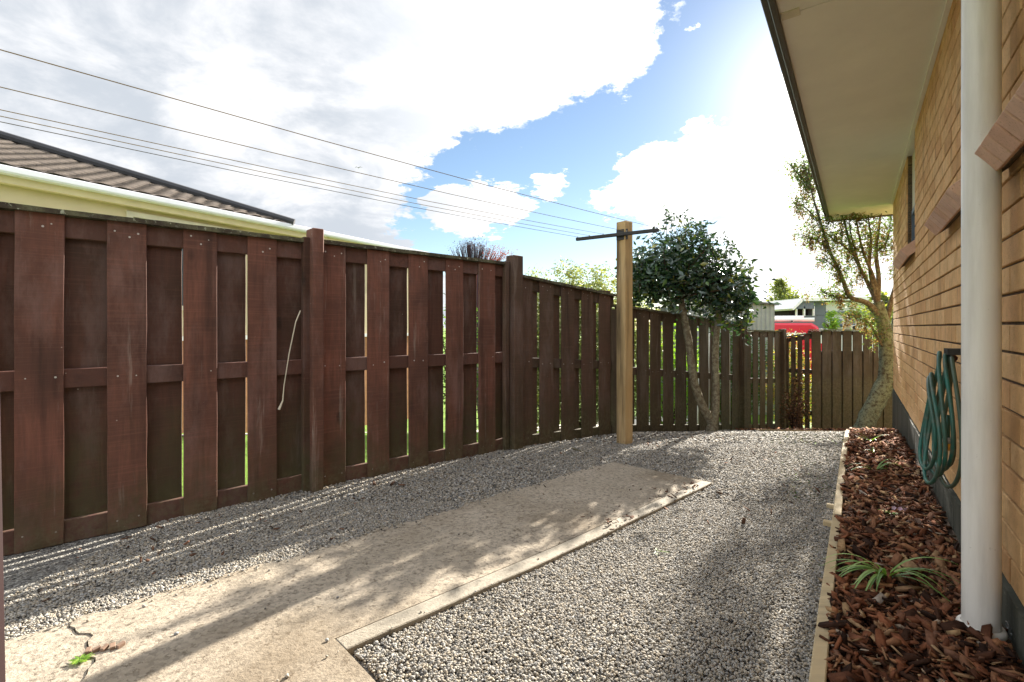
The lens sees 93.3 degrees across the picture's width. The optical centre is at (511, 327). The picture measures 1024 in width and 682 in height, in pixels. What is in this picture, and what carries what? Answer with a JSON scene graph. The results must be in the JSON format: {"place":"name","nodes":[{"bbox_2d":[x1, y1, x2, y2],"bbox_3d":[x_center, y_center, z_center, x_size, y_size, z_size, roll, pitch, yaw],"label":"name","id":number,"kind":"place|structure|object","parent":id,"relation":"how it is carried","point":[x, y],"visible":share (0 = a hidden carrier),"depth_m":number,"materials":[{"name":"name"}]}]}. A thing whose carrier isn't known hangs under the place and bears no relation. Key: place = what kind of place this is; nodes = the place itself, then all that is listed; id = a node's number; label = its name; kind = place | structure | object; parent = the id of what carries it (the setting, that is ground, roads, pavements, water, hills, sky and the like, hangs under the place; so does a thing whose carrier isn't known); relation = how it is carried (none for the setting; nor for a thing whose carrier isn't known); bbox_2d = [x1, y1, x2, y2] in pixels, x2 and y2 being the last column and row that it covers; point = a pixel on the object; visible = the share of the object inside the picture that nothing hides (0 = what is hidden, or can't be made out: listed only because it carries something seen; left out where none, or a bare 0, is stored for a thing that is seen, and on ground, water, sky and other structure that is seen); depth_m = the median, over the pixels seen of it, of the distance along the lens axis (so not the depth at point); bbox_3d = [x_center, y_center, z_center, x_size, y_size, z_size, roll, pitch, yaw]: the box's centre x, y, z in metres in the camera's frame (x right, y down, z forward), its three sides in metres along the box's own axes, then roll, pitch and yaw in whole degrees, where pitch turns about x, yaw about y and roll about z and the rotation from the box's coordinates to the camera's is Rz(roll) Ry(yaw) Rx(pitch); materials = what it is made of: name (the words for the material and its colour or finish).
{"place":"outdoors","nodes":[
{"label":"outdoors","id":0,"kind":"place"},
{"bbox_2d":[0,0,892,327],"label":"sky","id":1,"kind":"structure","parent":0,"point":[628,110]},
{"bbox_2d":[182,328,842,583],"bbox_3d":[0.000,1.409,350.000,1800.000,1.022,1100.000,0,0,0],"label":"ground","id":2,"kind":"structure","parent":0,"point":[246,472],"depth_m":4.61,"materials":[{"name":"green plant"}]},
{"bbox_2d":[0,130,425,432],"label":"neighbour house","id":3,"kind":"structure","parent":2,"relation":"on","point":[35,173],"depth_m":6.21,"materials":[{"name":"beige brick"}]},
{"bbox_2d":[126,211,234,309],"bbox_3d":[-4.303,-0.810,6.444,0.085,1.180,1.430,0,0,30],"label":"window","id":4,"kind":"structure","parent":3,"relation":"in","point":[131,214],"depth_m":6.17,"materials":[{"name":"glass"}]},
{"bbox_2d":[5,462,711,681],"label":"concrete slab","id":5,"kind":"structure","parent":2,"relation":"on","point":[380,585],"depth_m":1.61,"materials":[{"name":"beige concrete"}]},
{"bbox_2d":[0,421,5,681],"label":"gate post","id":6,"kind":"object","parent":5,"relation":"on","point":[2,652],"visible":1,"depth_m":0.78,"materials":[{"name":"brown wood"}]},
{"bbox_2d":[68,653,94,663],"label":"moss tuft","id":7,"kind":"object","parent":5,"relation":"on","point":[77,659],"visible":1,"depth_m":1.27,"materials":[{"name":"green plant"}]},
{"bbox_2d":[84,641,124,654],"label":"broken chips","id":8,"kind":"object","parent":5,"relation":"on","point":[103,648],"visible":1,"depth_m":1.31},
{"bbox_2d":[0,201,785,555],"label":"side fence","id":9,"kind":"object","parent":2,"relation":"on","point":[94,371],"visible":0.89,"depth_m":2.65,"materials":[{"name":"brown wood"}]},
{"bbox_2d":[278,311,300,409],"bbox_3d":[-1.249,0.182,2.716,0.126,0.555,0.014,0,0,-43],"label":"hanging cord","id":10,"kind":"object","parent":9,"relation":"hanging from","point":[279,408],"visible":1,"depth_m":2.71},
{"bbox_2d":[3,430,844,681],"bbox_3d":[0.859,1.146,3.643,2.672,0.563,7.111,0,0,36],"label":"gravel","id":11,"kind":"structure","parent":2,"relation":"on","point":[796,444],"depth_m":1.85,"materials":[{"name":"grey gravel"}]},
{"bbox_2d":[0,49,658,444],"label":"clothesline post","id":12,"kind":"object","parent":11,"relation":"on","point":[624,233],"visible":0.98,"depth_m":4.17,"materials":[{"name":"brown wood"}]},
{"bbox_2d":[36,432,819,602],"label":"leaf litter","id":13,"kind":"object","parent":11,"relation":"on","point":[391,484],"visible":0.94,"depth_m":2.38,"materials":[{"name":"brown plant"}]},
{"bbox_2d":[443,293,477,418],"bbox_3d":[-0.673,0.497,6.620,1.324,1.909,1.077,0,0,0],"label":"dark shrub","id":14,"kind":"object","parent":2,"relation":"on","point":[444,338],"visible":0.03,"depth_m":6.51,"materials":[{"name":"green plant"}]},
{"bbox_2d":[447,236,516,412],"bbox_3d":[-0.688,0.033,8.991,1.652,3.593,0.920,0,0,0],"label":"bare twig shrub","id":15,"kind":"object","parent":2,"relation":"on","point":[473,253],"visible":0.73,"depth_m":8.95,"materials":[{"name":"plant"}]},
{"bbox_2d":[525,259,675,432],"bbox_3d":[0.958,0.308,7.598,3.156,2.818,1.455,0,0,0],"label":"variegated hedge","id":16,"kind":"object","parent":2,"relation":"on","point":[597,283],"visible":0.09,"depth_m":7.41,"materials":[{"name":"green plant"}]},
{"bbox_2d":[634,323,719,423],"bbox_3d":[2.606,0.820,7.840,1.630,1.993,1.260,0,0,0],"label":"green shrub","id":17,"kind":"object","parent":2,"relation":"on","point":[674,324],"visible":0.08,"depth_m":7.78,"materials":[{"name":"green plant"}]},
{"bbox_2d":[610,205,781,431],"bbox_3d":[2.113,-0.070,5.728,1.893,2.817,1.418,0,0,0],"label":"camellia tree","id":18,"kind":"object","parent":2,"relation":"on","point":[687,279],"visible":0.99,"depth_m":5.60,"materials":[{"name":"green plant"}]},
{"bbox_2d":[697,367,698,423],"bbox_3d":[2.619,0.767,6.755,0.174,1.359,0.020,0,0,-44],"label":"white board","id":19,"kind":"object","parent":2,"relation":"on","point":[697,406],"visible":0.2,"depth_m":6.71,"materials":[{"name":"paint"}]},
{"bbox_2d":[708,333,709,400],"bbox_3d":[2.819,0.788,6.936,0.157,1.396,0.020,0,0,-44],"label":"white board","id":20,"kind":"object","parent":2,"relation":"on","point":[709,363],"visible":0.2,"depth_m":6.93,"materials":[{"name":"paint"}]},
{"bbox_2d":[658,300,774,414],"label":"garden shed","id":21,"kind":"structure","parent":2,"relation":"on","point":[764,319],"depth_m":10.49,"materials":[{"name":"metal"}]},
{"bbox_2d":[729,333,730,423],"bbox_3d":[3.316,0.845,7.387,0.078,1.497,0.020,0,0,-44],"label":"white board","id":22,"kind":"object","parent":2,"relation":"on","point":[729,387],"visible":0.3,"depth_m":7.38,"materials":[{"name":"paint"}]},
{"bbox_2d":[673,327,796,422],"bbox_3d":[4.391,0.940,9.521,2.652,2.060,1.244,0,0,0],"label":"dark bush","id":23,"kind":"object","parent":2,"relation":"on","point":[731,342],"visible":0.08,"depth_m":9.40,"materials":[{"name":"green plant"}]},
{"bbox_2d":[764,276,794,300],"bbox_3d":[18.953,-0.821,33.920,1.936,5.453,2.321,0,0,0],"label":"roadside tree","id":24,"kind":"object","parent":2,"relation":"on","point":[780,286],"visible":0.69,"depth_m":33.81,"materials":[{"name":"green plant"}]},
{"bbox_2d":[758,329,811,427],"bbox_3d":[5.191,0.970,8.893,1.405,1.922,0.897,0,0,0],"label":"flowering shrub","id":25,"kind":"object","parent":2,"relation":"on","point":[803,361],"visible":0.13,"depth_m":8.85,"materials":[{"name":"green plant"}]},
{"bbox_2d":[776,371,814,428],"bbox_3d":[4.533,1.204,7.727,0.548,1.007,0.480,0,0,0],"label":"dead shrub","id":26,"kind":"object","parent":2,"relation":"on","point":[795,422],"visible":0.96,"depth_m":7.71,"materials":[{"name":"brown plant"}]},
{"bbox_2d":[776,285,814,299],"bbox_3d":[18.884,-0.422,31.941,3.184,4.658,2.751,0,0,20],"label":"spreading bush tree","id":27,"kind":"object","parent":2,"relation":"on","point":[792,296],"visible":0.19,"depth_m":31.77,"materials":[{"name":"green plant"}]},
{"bbox_2d":[775,316,821,381],"bbox_3d":[7.047,0.782,15.185,4.849,2.236,1.920,0,0,31],"label":"red van","id":28,"kind":"object","parent":2,"relation":"on","point":[798,327],"visible":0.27,"depth_m":13.64,"materials":[{"name":"paint"}]},
{"bbox_2d":[786,332,811,428],"bbox_3d":[4.873,0.930,8.268,0.090,1.683,0.446,0,0,-44],"label":"corner fence","id":29,"kind":"object","parent":2,"relation":"on","point":[793,370],"visible":0.51,"depth_m":8.22,"materials":[{"name":"brown wood"}]},
{"bbox_2d":[756,429,843,431],"bbox_3d":[3.770,1.299,5.900,1.452,0.262,0.028,0,0,38],"label":"cross edging","id":30,"kind":"object","parent":2,"relation":"on","point":[790,430],"visible":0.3,"depth_m":6.11,"materials":[{"name":"brown wood"}]},
{"bbox_2d":[808,430,849,681],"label":"timber edging","id":31,"kind":"object","parent":2,"relation":"on","point":[818,666],"visible":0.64,"depth_m":1.63,"materials":[{"name":"beige wood"}]},
{"bbox_2d":[822,310,841,350],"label":"creeper shrub","id":32,"kind":"object","parent":2,"relation":"on","point":[833,323],"visible":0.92,"depth_m":20.93,"materials":[{"name":"green plant"}]},
{"bbox_2d":[807,329,891,428],"bbox_3d":[6.376,0.894,8.124,2.751,1.712,0.119,0,0,0],"label":"back fence","id":33,"kind":"object","parent":2,"relation":"on","point":[844,380],"visible":0.25,"depth_m":8.09,"materials":[{"name":"brown wood"}]},
{"bbox_2d":[857,289,892,328],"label":"corner shrub","id":34,"kind":"object","parent":2,"relation":"on","point":[884,298],"visible":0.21,"depth_m":16.95,"materials":[{"name":"green plant"}]},
{"bbox_2d":[735,427,1023,681],"bbox_3d":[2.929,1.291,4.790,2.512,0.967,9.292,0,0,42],"label":"bark mulch","id":35,"kind":"object","parent":2,"relation":"on","point":[890,642],"visible":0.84,"depth_m":1.61,"materials":[{"name":"brown wood"}]},
{"bbox_2d":[844,459,899,469],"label":"strap leaf plant","id":36,"kind":"object","parent":35,"relation":"on","point":[880,466],"visible":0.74,"depth_m":3.13,"materials":[{"name":"green plant"}]},
{"bbox_2d":[822,553,959,600],"bbox_3d":[1.329,0.843,1.653,0.421,0.097,0.255,0,0,6],"label":"strap leaf plant","id":37,"kind":"object","parent":35,"relation":"on","point":[880,574],"visible":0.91,"depth_m":1.68,"materials":[{"name":"green plant"}]},
{"bbox_2d":[878,506,906,513],"bbox_3d":[1.867,0.891,2.373,0.098,0.034,0.082,0,0,-15],"label":"pansy","id":38,"kind":"object","parent":35,"relation":"on","point":[899,508],"visible":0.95,"depth_m":2.36,"materials":[{"name":"pink plant"}]},
{"bbox_2d":[760,0,1023,665],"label":"brick house","id":39,"kind":"structure","parent":2,"relation":"on","point":[873,87],"depth_m":2.68,"materials":[{"name":"brick"}]},
{"bbox_2d":[911,205,914,240],"bbox_3d":[3.421,-0.825,4.060,0.050,0.450,0.770,0,0,36],"label":"window","id":40,"kind":"structure","parent":39,"relation":"in","point":[913,210],"depth_m":4.35,"materials":[{"name":"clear glass"}]},
{"bbox_2d":[918,348,960,488],"bbox_3d":[1.798,0.371,2.007,0.138,0.566,0.534,0,0,34],"label":"garden hose","id":41,"kind":"object","parent":39,"relation":"hanging from","point":[934,427],"visible":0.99,"depth_m":1.93,"materials":[{"name":"rubber"}]},
{"bbox_2d":[956,0,1011,640],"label":"white pipe","id":42,"kind":"object","parent":39,"relation":"attached to","point":[981,334],"visible":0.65,"depth_m":1.37,"materials":[{"name":"paint"}]},
{"bbox_2d":[596,417,720,425],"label":"driveway","id":43,"kind":"structure","parent":0,"point":[649,422],"depth_m":9.45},
{"bbox_2d":[767,296,889,350],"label":"grey house","id":44,"kind":"structure","parent":0,"point":[818,311],"depth_m":22.00,"materials":[{"name":"white paint"}]},
{"bbox_2d":[836,318,842,327],"bbox_3d":[15.044,-0.189,22.215,0.324,0.435,0.130,0,0,0],"label":"window","id":45,"kind":"structure","parent":44,"relation":"in","point":[841,319],"depth_m":22.15,"materials":[{"name":"white paint"}]},
{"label":"garden soil","id":46,"kind":"structure","parent":0,"visible":0},
{"bbox_2d":[774,150,893,427],"bbox_3d":[4.898,-0.558,6.928,2.253,4.381,1.116,0,0,0],"label":"leaning tree","id":47,"kind":"object","parent":46,"relation":"on","point":[874,405],"visible":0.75,"depth_m":6.85,"materials":[{"name":"green plant"}]}
]}

